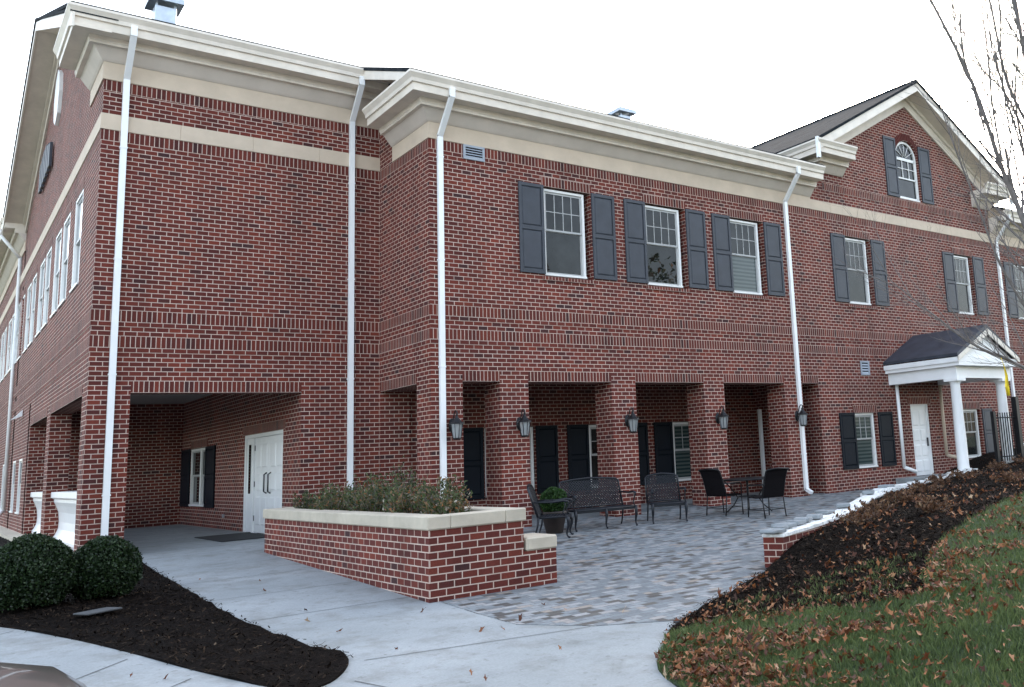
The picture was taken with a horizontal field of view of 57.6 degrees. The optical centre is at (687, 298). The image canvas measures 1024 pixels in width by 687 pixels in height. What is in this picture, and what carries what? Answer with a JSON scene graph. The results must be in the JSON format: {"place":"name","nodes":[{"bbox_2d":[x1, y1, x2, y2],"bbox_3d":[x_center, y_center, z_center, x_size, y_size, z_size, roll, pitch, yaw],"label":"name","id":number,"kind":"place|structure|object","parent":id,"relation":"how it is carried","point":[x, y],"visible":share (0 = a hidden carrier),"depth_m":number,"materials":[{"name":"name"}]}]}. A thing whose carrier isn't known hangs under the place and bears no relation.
{"place":"outdoors","nodes":[
{"label":"outdoors","id":0,"kind":"place"},
{"bbox_2d":[0,536,352,686],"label":"mulch bed","id":1,"kind":"object","parent":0,"point":[297,657],"visible":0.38,"depth_m":9.09,"materials":[{"name":"black wood"}]},
{"bbox_2d":[0,531,78,612],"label":"boxwood shrub","id":2,"kind":"object","parent":1,"relation":"on","point":[38,569],"visible":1,"depth_m":10.66,"materials":[{"name":"green plant"}]},
{"bbox_2d":[73,607,121,614],"bbox_3d":[-6.679,3.546,10.255,0.260,0.020,0.400,-7,-10,21],"label":"cover plate","id":3,"kind":"object","parent":1,"relation":"on","point":[98,611],"visible":1,"depth_m":10.21,"materials":[{"name":"grey metal"}]},
{"bbox_2d":[69,534,143,599],"bbox_3d":[-7.425,3.421,11.505,0.900,0.814,0.929,5,-12,-40],"label":"boxwood shrub","id":4,"kind":"object","parent":1,"relation":"on","point":[109,565],"visible":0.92,"depth_m":11.28,"materials":[{"name":"green plant"}]},
{"bbox_2d":[0,492,761,686],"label":"walkway","id":5,"kind":"structure","parent":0,"point":[621,655],"depth_m":8.75,"materials":[{"name":"concrete"}]},
{"bbox_2d":[0,662,86,686],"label":"parked car","id":6,"kind":"object","parent":5,"relation":"on","point":[18,675],"visible":1,"depth_m":4.75,"materials":[{"name":"grey paint"}]},
{"bbox_2d":[194,532,264,541],"bbox_3d":[-9.502,5.009,18.987,1.040,0.014,2.300,5,-12,-40],"label":"door mat","id":7,"kind":"object","parent":5,"relation":"on","point":[233,537],"depth_m":18.87,"materials":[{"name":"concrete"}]},
{"bbox_2d":[130,578,625,680],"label":"stray leaves","id":8,"kind":"object","parent":5,"relation":"on","point":[480,630],"visible":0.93,"depth_m":8.91,"materials":[{"name":"brown plant"}]},
{"bbox_2d":[263,506,556,602],"bbox_3d":[-4.455,3.778,13.508,1.760,1.285,6.650,5,-12,-40],"label":"brick planter","id":9,"kind":"object","parent":5,"relation":"on","point":[432,558],"visible":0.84,"depth_m":11.27,"materials":[{"name":"brick"}]},
{"bbox_2d":[290,490,324,508],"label":"perennial plant","id":10,"kind":"object","parent":9,"relation":"on","point":[307,501],"visible":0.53,"depth_m":15.26,"materials":[{"name":"green plant"}]},
{"bbox_2d":[309,480,360,510],"bbox_3d":[-5.519,3.176,14.290,0.773,0.584,0.797,-2,-9,-5],"label":"perennial plant","id":11,"kind":"object","parent":9,"relation":"on","point":[334,505],"visible":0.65,"depth_m":14.18,"materials":[{"name":"green plant"}]},
{"bbox_2d":[317,481,354,509],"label":"perennial plant","id":12,"kind":"object","parent":9,"relation":"on","point":[322,496],"visible":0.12,"depth_m":14.95,"materials":[{"name":"green plant"}]},
{"bbox_2d":[341,471,391,510],"bbox_3d":[-4.897,3.009,13.893,0.817,0.692,0.716,-8,-11,27],"label":"perennial plant","id":13,"kind":"object","parent":9,"relation":"on","point":[360,488],"visible":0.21,"depth_m":13.79,"materials":[{"name":"green plant"}]},
{"bbox_2d":[343,475,394,511],"bbox_3d":[-4.596,2.914,13.252,0.781,0.648,0.863,5,-12,-40],"label":"perennial plant","id":14,"kind":"object","parent":9,"relation":"on","point":[375,506],"visible":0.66,"depth_m":13.12,"materials":[{"name":"green plant"}]},
{"bbox_2d":[374,456,427,511],"bbox_3d":[-4.042,2.690,12.865,0.727,0.887,0.853,-1,-10,-13],"label":"perennial plant","id":15,"kind":"object","parent":9,"relation":"on","point":[399,483],"visible":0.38,"depth_m":12.81,"materials":[{"name":"green plant"}]},
{"bbox_2d":[382,482,440,513],"bbox_3d":[-3.753,2.758,12.274,0.819,0.542,0.779,5,-12,-40],"label":"perennial plant","id":16,"kind":"object","parent":9,"relation":"on","point":[409,506],"visible":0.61,"depth_m":12.14,"materials":[{"name":"green plant"}]},
{"bbox_2d":[414,473,466,513],"bbox_3d":[-3.261,2.627,11.947,0.715,0.621,0.742,5,-12,-40],"label":"perennial plant","id":17,"kind":"object","parent":9,"relation":"on","point":[431,491],"visible":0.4,"depth_m":11.89,"materials":[{"name":"green plant"}]},
{"bbox_2d":[420,487,472,514],"bbox_3d":[-3.062,2.621,11.509,0.668,0.479,0.637,-5,-10,12],"label":"perennial plant","id":18,"kind":"object","parent":9,"relation":"on","point":[450,506],"visible":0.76,"depth_m":11.41,"materials":[{"name":"green plant"}]},
{"bbox_2d":[0,0,1023,217],"label":"sky","id":19,"kind":"structure","parent":0,"point":[748,73],"materials":[{"name":"white"}]},
{"bbox_2d":[441,488,874,625],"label":"patio","id":20,"kind":"structure","parent":0,"point":[669,565],"depth_m":12.71,"materials":[{"name":"grey stone"}]},
{"bbox_2d":[527,484,573,537],"bbox_3d":[-2.470,3.813,16.288,0.776,0.977,0.688,-3,-9,-3],"label":"metal armchair","id":21,"kind":"object","parent":20,"relation":"on","point":[568,516],"visible":0.98,"depth_m":16.14,"materials":[{"name":"black metal"}]},
{"bbox_2d":[539,487,566,533],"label":"potted shrub","id":22,"kind":"object","parent":20,"relation":"on","point":[553,525],"visible":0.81,"depth_m":16.77,"materials":[{"name":"green plant"}]},
{"bbox_2d":[558,477,637,531],"bbox_3d":[-1.744,3.974,17.604,1.368,0.977,0.776,3,-11,-33],"label":"metal loveseat","id":23,"kind":"object","parent":20,"relation":"on","point":[594,508],"visible":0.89,"depth_m":17.78,"materials":[{"name":"black metal"}]},
{"bbox_2d":[644,472,687,523],"bbox_3d":[-0.445,4.031,18.332,0.748,0.977,0.776,-1,-10,-14],"label":"metal armchair","id":24,"kind":"object","parent":20,"relation":"on","point":[654,502],"visible":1,"depth_m":18.56,"materials":[{"name":"black metal"}]},
{"bbox_2d":[698,468,743,515],"bbox_3d":[0.705,4.095,19.193,0.570,0.998,0.769,-12,-13,42],"label":"patio chair","id":25,"kind":"object","parent":20,"relation":"on","point":[713,483],"visible":1,"depth_m":19.07,"materials":[{"name":"black metal"}]},
{"bbox_2d":[723,476,772,512],"bbox_3d":[1.314,4.281,19.650,1.240,0.736,1.240,5,-12,-40],"label":"patio table","id":26,"kind":"object","parent":20,"relation":"on","point":[746,479],"visible":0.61,"depth_m":19.62,"materials":[{"name":"black metal"}]},
{"bbox_2d":[746,467,788,518],"bbox_3d":[1.654,3.966,18.488,0.570,0.998,0.769,3,-11,-33],"label":"patio chair","id":27,"kind":"object","parent":20,"relation":"on","point":[774,482],"visible":1,"depth_m":18.35,"materials":[{"name":"black metal"}]},
{"bbox_2d":[655,491,1023,686],"bbox_3d":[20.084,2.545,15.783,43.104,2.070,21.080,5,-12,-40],"label":"lawn","id":28,"kind":"structure","parent":0,"point":[867,667],"depth_m":7.28,"materials":[{"name":"plant"}]},
{"bbox_2d":[654,450,1023,686],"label":"fallen leaves","id":29,"kind":"object","parent":28,"relation":"on","point":[714,669],"visible":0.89,"depth_m":7.67,"materials":[{"name":"brown plant"}]},
{"bbox_2d":[785,0,1023,369],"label":"bare tree","id":30,"kind":"object","parent":28,"relation":"on","point":[1001,73],"visible":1,"depth_m":8.31,"materials":[{"name":"brown plant"}]},
{"bbox_2d":[1001,358,1009,395],"bbox_3d":[2.840,0.704,8.106,0.083,0.340,0.042,5,-12,-40],"label":"marking tape","id":31,"kind":"object","parent":30,"relation":"hanging from","point":[1007,389],"visible":1,"depth_m":8.11,"materials":[{"name":"yellow plastic"}]},
{"bbox_2d":[666,449,1023,636],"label":"mulch slope","id":32,"kind":"structure","parent":0,"point":[973,464],"depth_m":11.53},
{"bbox_2d":[692,551,921,622],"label":"sparse grass","id":33,"kind":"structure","parent":32,"relation":"on","point":[867,566],"depth_m":9.25,"materials":[{"name":"plant"}]},
{"bbox_2d":[667,448,1023,632],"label":"mulch chips","id":34,"kind":"object","parent":32,"relation":"on","point":[789,571],"visible":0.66,"depth_m":10.67,"materials":[{"name":"brown wood"}]},
{"bbox_2d":[832,506,881,524],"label":"withered plant","id":35,"kind":"object","parent":32,"relation":"on","point":[866,515],"visible":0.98,"depth_m":12.90,"materials":[{"name":"brown plant"}]},
{"bbox_2d":[854,498,898,512],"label":"withered plant","id":36,"kind":"object","parent":32,"relation":"on","point":[875,506],"visible":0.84,"depth_m":14.12,"materials":[{"name":"brown plant"}]},
{"bbox_2d":[882,487,921,502],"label":"withered plant","id":37,"kind":"object","parent":32,"relation":"on","point":[901,496],"visible":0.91,"depth_m":15.56,"materials":[{"name":"brown plant"}]},
{"bbox_2d":[860,468,977,496],"bbox_3d":[5.806,4.385,21.787,0.812,0.335,6.829,-9,-11,33],"label":"rubble","id":38,"kind":"object","parent":32,"relation":"on","point":[897,486],"visible":0.38,"depth_m":19.89,"materials":[{"name":"white stone"}]},
{"bbox_2d":[907,479,944,492],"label":"withered plant","id":39,"kind":"object","parent":32,"relation":"on","point":[918,486],"visible":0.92,"depth_m":17.31,"materials":[{"name":"brown plant"}]},
{"bbox_2d":[914,494,959,512],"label":"withered plant","id":40,"kind":"object","parent":32,"relation":"on","point":[927,503],"visible":0.98,"depth_m":12.94,"materials":[{"name":"brown plant"}]},
{"bbox_2d":[925,472,953,483],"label":"withered plant","id":41,"kind":"object","parent":32,"relation":"on","point":[940,479],"visible":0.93,"depth_m":19.37,"materials":[{"name":"brown plant"}]},
{"bbox_2d":[948,468,984,477],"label":"withered plant","id":42,"kind":"object","parent":32,"relation":"on","point":[963,474],"visible":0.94,"depth_m":21.12,"materials":[{"name":"brown plant"}]},
{"bbox_2d":[986,458,1017,469],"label":"withered plant","id":43,"kind":"object","parent":32,"relation":"on","point":[996,465],"visible":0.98,"depth_m":22.45,"materials":[{"name":"brown plant"}]},
{"bbox_2d":[990,396,1023,462],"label":"metal fence","id":44,"kind":"object","parent":32,"relation":"on","point":[1017,430],"visible":0.82,"depth_m":25.19,"materials":[{"name":"black metal"}]},
{"bbox_2d":[991,468,1023,482],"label":"withered plant","id":45,"kind":"object","parent":32,"relation":"on","point":[1006,476],"visible":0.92,"depth_m":16.53,"materials":[{"name":"brown plant"}]},
{"bbox_2d":[1011,453,1023,462],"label":"withered plant","id":46,"kind":"object","parent":32,"relation":"on","point":[1017,460],"visible":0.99,"depth_m":23.85,"materials":[{"name":"brown plant"}]},
{"bbox_3d":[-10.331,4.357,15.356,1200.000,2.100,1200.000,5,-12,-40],"label":"ground","id":47,"kind":"structure","parent":0,"visible":0},
{"bbox_2d":[0,0,1023,550],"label":"brick building","id":48,"kind":"structure","parent":47,"relation":"on","point":[244,284],"depth_m":19.87,"materials":[{"name":"brick"}]},
{"bbox_2d":[0,333,3,382],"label":"window","id":49,"kind":"structure","parent":48,"relation":"in","point":[3,333],"depth_m":34.95,"materials":[{"name":"white"}]},
{"bbox_2d":[0,465,3,509],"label":"window","id":50,"kind":"structure","parent":48,"relation":"in","point":[3,465],"depth_m":30.08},
{"bbox_2d":[0,328,6,381],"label":"window","id":51,"kind":"structure","parent":48,"relation":"in","point":[5,335],"depth_m":33.77,"materials":[{"name":"white"}]},
{"bbox_2d":[4,319,11,376],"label":"window","id":52,"kind":"structure","parent":48,"relation":"in","point":[9,332],"depth_m":32.23,"materials":[{"name":"white"}]},
{"bbox_2d":[8,313,14,372],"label":"window","id":53,"kind":"structure","parent":48,"relation":"in","point":[14,313],"depth_m":31.08,"materials":[{"name":"white"}]},
{"bbox_2d":[9,461,15,512],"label":"window","id":54,"kind":"structure","parent":48,"relation":"in","point":[14,462],"depth_m":26.91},
{"bbox_2d":[14,302,20,364],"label":"window","id":55,"kind":"structure","parent":48,"relation":"in","point":[15,363],"depth_m":29.49,"materials":[{"name":"white"}]},
{"bbox_2d":[15,459,21,513],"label":"window","id":56,"kind":"structure","parent":48,"relation":"in","point":[20,461],"depth_m":25.33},
{"bbox_2d":[17,295,24,360],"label":"window","id":57,"kind":"structure","parent":48,"relation":"in","point":[19,357],"depth_m":27.97,"materials":[{"name":"white"}]},
{"bbox_2d":[22,283,31,353],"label":"window","id":58,"kind":"structure","parent":48,"relation":"in","point":[29,289],"depth_m":26.81,"materials":[{"name":"white glass"}]},
{"bbox_2d":[27,274,36,347],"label":"window","id":59,"kind":"structure","parent":48,"relation":"in","point":[35,278],"depth_m":25.64,"materials":[{"name":"white"}]},
{"bbox_2d":[35,259,44,337],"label":"window","id":60,"kind":"structure","parent":48,"relation":"in","point":[42,269],"depth_m":24.06,"materials":[{"name":"white"}]},
{"bbox_2d":[41,247,51,329],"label":"window","id":61,"kind":"structure","parent":48,"relation":"in","point":[48,261],"depth_m":22.93,"materials":[{"name":"white"}]},
{"bbox_2d":[50,228,61,318],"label":"window","id":62,"kind":"structure","parent":48,"relation":"in","point":[58,239],"depth_m":21.37,"materials":[{"name":"white"}]},
{"bbox_2d":[57,212,70,308],"bbox_3d":[-13.651,-0.817,19.894,0.120,1.950,1.160,5,-12,-40],"label":"window","id":63,"kind":"structure","parent":48,"relation":"in","point":[66,234],"depth_m":20.20,"materials":[{"name":"white glass"}]},
{"bbox_2d":[69,189,83,293],"bbox_3d":[-12.354,-1.143,18.374,0.120,1.950,1.110,5,-12,-40],"label":"window","id":64,"kind":"structure","parent":48,"relation":"in","point":[79,203],"depth_m":18.66,"materials":[{"name":"white"}]},
{"bbox_2d":[188,448,200,505],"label":"window","id":65,"kind":"structure","parent":48,"relation":"in","point":[195,453],"depth_m":24.71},
{"bbox_2d":[198,448,204,506],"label":"window","id":66,"kind":"structure","parent":48,"relation":"in","point":[202,471],"depth_m":24.02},
{"bbox_2d":[253,436,269,533],"bbox_3d":[-9.430,4.126,20.001,0.126,2.085,1.095,5,-12,-40],"label":"door","id":67,"kind":"structure","parent":48,"relation":"in","point":[262,448],"depth_m":20.00,"materials":[{"name":"white paint"}]},
{"bbox_2d":[267,434,282,508],"bbox_3d":[-8.727,3.949,19.177,0.126,2.085,1.080,5,-12,-40],"label":"door","id":68,"kind":"structure","parent":48,"relation":"in","point":[274,477],"depth_m":19.28,"materials":[{"name":"white paint"}]},
{"bbox_2d":[449,410,463,439],"bbox_3d":[-4.403,2.407,17.209,0.287,0.566,0.357,5,-12,-40],"label":"wall lantern","id":69,"kind":"object","parent":48,"relation":"attached to","point":[456,423],"depth_m":17.10,"materials":[{"name":"black metal"}]},
{"bbox_2d":[484,427,534,497],"bbox_3d":[-4.108,3.761,20.862,1.260,1.540,0.120,5,-12,-40],"label":"window","id":70,"kind":"structure","parent":48,"relation":"in","point":[531,428],"depth_m":21.19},
{"bbox_2d":[516,409,530,436],"bbox_3d":[-3.285,2.501,18.143,0.287,0.566,0.357,5,-12,-40],"label":"wall lantern","id":71,"kind":"object","parent":48,"relation":"attached to","point":[523,424],"depth_m":18.04,"materials":[{"name":"black metal"}]},
{"bbox_2d":[544,189,586,279],"bbox_3d":[-2.712,-1.398,19.839,1.070,1.930,0.120,5,-12,-40],"label":"window","id":72,"kind":"structure","parent":48,"relation":"in","point":[565,253],"depth_m":19.88,"materials":[{"name":"grey glass"}]},
{"bbox_2d":[589,425,598,488],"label":"window","id":73,"kind":"structure","parent":48,"relation":"in","point":[592,428],"depth_m":22.40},
{"bbox_2d":[625,407,638,432],"bbox_3d":[-1.218,2.673,19.871,0.287,0.566,0.357,5,-12,-40],"label":"wall lantern","id":74,"kind":"object","parent":48,"relation":"attached to","point":[631,421],"depth_m":19.78,"materials":[{"name":"black metal"}]},
{"bbox_2d":[645,205,682,287],"bbox_3d":[-0.602,-1.221,21.602,1.080,1.930,0.120,5,-12,-40],"label":"window","id":75,"kind":"structure","parent":48,"relation":"in","point":[662,224],"depth_m":21.66,"materials":[{"name":"grey glass"}]},
{"bbox_2d":[672,422,690,480],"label":"window","id":76,"kind":"structure","parent":48,"relation":"in","point":[682,463],"depth_m":24.20,"materials":[{"name":"white glass"}]},
{"bbox_2d":[715,406,728,428],"bbox_3d":[0.835,2.845,21.586,0.287,0.566,0.357,5,-12,-40],"label":"wall lantern","id":77,"kind":"object","parent":48,"relation":"attached to","point":[722,418],"depth_m":21.49,"materials":[{"name":"black metal"}]},
{"bbox_2d":[730,219,762,295],"bbox_3d":[1.462,-1.049,23.327,1.050,1.930,0.120,5,-12,-40],"label":"window","id":78,"kind":"structure","parent":48,"relation":"in","point":[744,235],"depth_m":23.40,"materials":[{"name":"grey glass"}]},
{"bbox_2d":[795,404,807,425],"bbox_3d":[2.948,3.021,23.352,0.287,0.566,0.357,5,-12,-40],"label":"wall lantern","id":79,"kind":"object","parent":48,"relation":"attached to","point":[801,416],"depth_m":23.27,"materials":[{"name":"black metal"}]},
{"bbox_2d":[845,238,870,305],"bbox_3d":[4.873,-0.764,26.178,1.000,1.930,0.120,5,-12,-40],"label":"window","id":80,"kind":"structure","parent":48,"relation":"in","point":[858,290],"depth_m":26.26,"materials":[{"name":"grey glass"}]},
{"bbox_2d":[855,413,878,467],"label":"window","id":81,"kind":"structure","parent":48,"relation":"in","point":[865,432],"depth_m":25.29,"materials":[{"name":"white glass"}]},
{"bbox_2d":[896,142,919,201],"bbox_3d":[6.893,-4.009,28.586,1.100,1.930,0.100,5,-12,-40],"label":"window","id":82,"kind":"structure","parent":48,"relation":"in","point":[906,163],"depth_m":28.67,"materials":[{"name":"white glass"}]},
{"bbox_2d":[910,406,931,475],"bbox_3d":[6.900,4.212,26.833,0.820,2.040,0.090,5,-12,-40],"label":"door","id":83,"kind":"structure","parent":48,"relation":"in","point":[918,413],"depth_m":26.83,"materials":[{"name":"white paint"}]},
{"bbox_2d":[954,255,973,314],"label":"window","id":84,"kind":"structure","parent":48,"relation":"in","point":[961,263],"depth_m":29.71,"materials":[{"name":"grey glass"}]},
{"bbox_2d":[963,409,980,457],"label":"window","id":85,"kind":"structure","parent":48,"relation":"in","point":[970,415],"depth_m":28.67,"materials":[{"name":"white glass"}]},
{"bbox_2d":[1014,265,1023,319],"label":"window","id":86,"kind":"structure","parent":48,"relation":"in","point":[1017,271],"depth_m":31.95,"materials":[{"name":"grey glass"}]},
{"bbox_2d":[762,480,920,567],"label":"curved wall","id":87,"kind":"structure","parent":47,"relation":"on","point":[776,544],"depth_m":12.48,"materials":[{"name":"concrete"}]},
{"bbox_2d":[759,528,785,533],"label":"stone block","id":88,"kind":"structure","parent":87,"relation":"on","point":[772,530],"depth_m":12.11,"materials":[{"name":"grey stone"}]},
{"bbox_2d":[773,525,787,529],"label":"stone block","id":89,"kind":"structure","parent":87,"relation":"on","point":[783,526],"depth_m":12.47,"materials":[{"name":"grey stone"}]},
{"bbox_2d":[771,522,796,527],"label":"stone block","id":90,"kind":"structure","parent":87,"relation":"on","point":[791,524],"depth_m":12.70,"materials":[{"name":"grey stone"}]},
{"bbox_2d":[785,519,805,524],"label":"stone block","id":91,"kind":"structure","parent":87,"relation":"on","point":[800,522],"depth_m":13.00,"materials":[{"name":"grey stone"}]},
{"bbox_2d":[794,516,812,521],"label":"stone block","id":92,"kind":"structure","parent":87,"relation":"on","point":[810,518],"depth_m":13.31,"materials":[{"name":"grey stone"}]},
{"bbox_2d":[806,513,822,518],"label":"stone block","id":93,"kind":"structure","parent":87,"relation":"on","point":[817,516],"depth_m":13.61,"materials":[{"name":"grey stone"}]},
{"bbox_2d":[814,509,834,513],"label":"stone block","id":94,"kind":"structure","parent":87,"relation":"on","point":[823,511],"depth_m":14.40,"materials":[{"name":"grey stone"}]},
{"bbox_2d":[836,503,850,507],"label":"stone block","id":95,"kind":"structure","parent":87,"relation":"on","point":[841,505],"depth_m":15.32,"materials":[{"name":"grey stone"}]},
{"bbox_2d":[862,490,874,494],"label":"stone block","id":96,"kind":"structure","parent":87,"relation":"on","point":[868,492],"depth_m":18.39,"materials":[{"name":"white stone"}]},
{"bbox_2d":[878,484,894,487],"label":"stone block","id":97,"kind":"structure","parent":87,"relation":"on","point":[886,485],"depth_m":20.06,"materials":[{"name":"white stone"}]}
]}

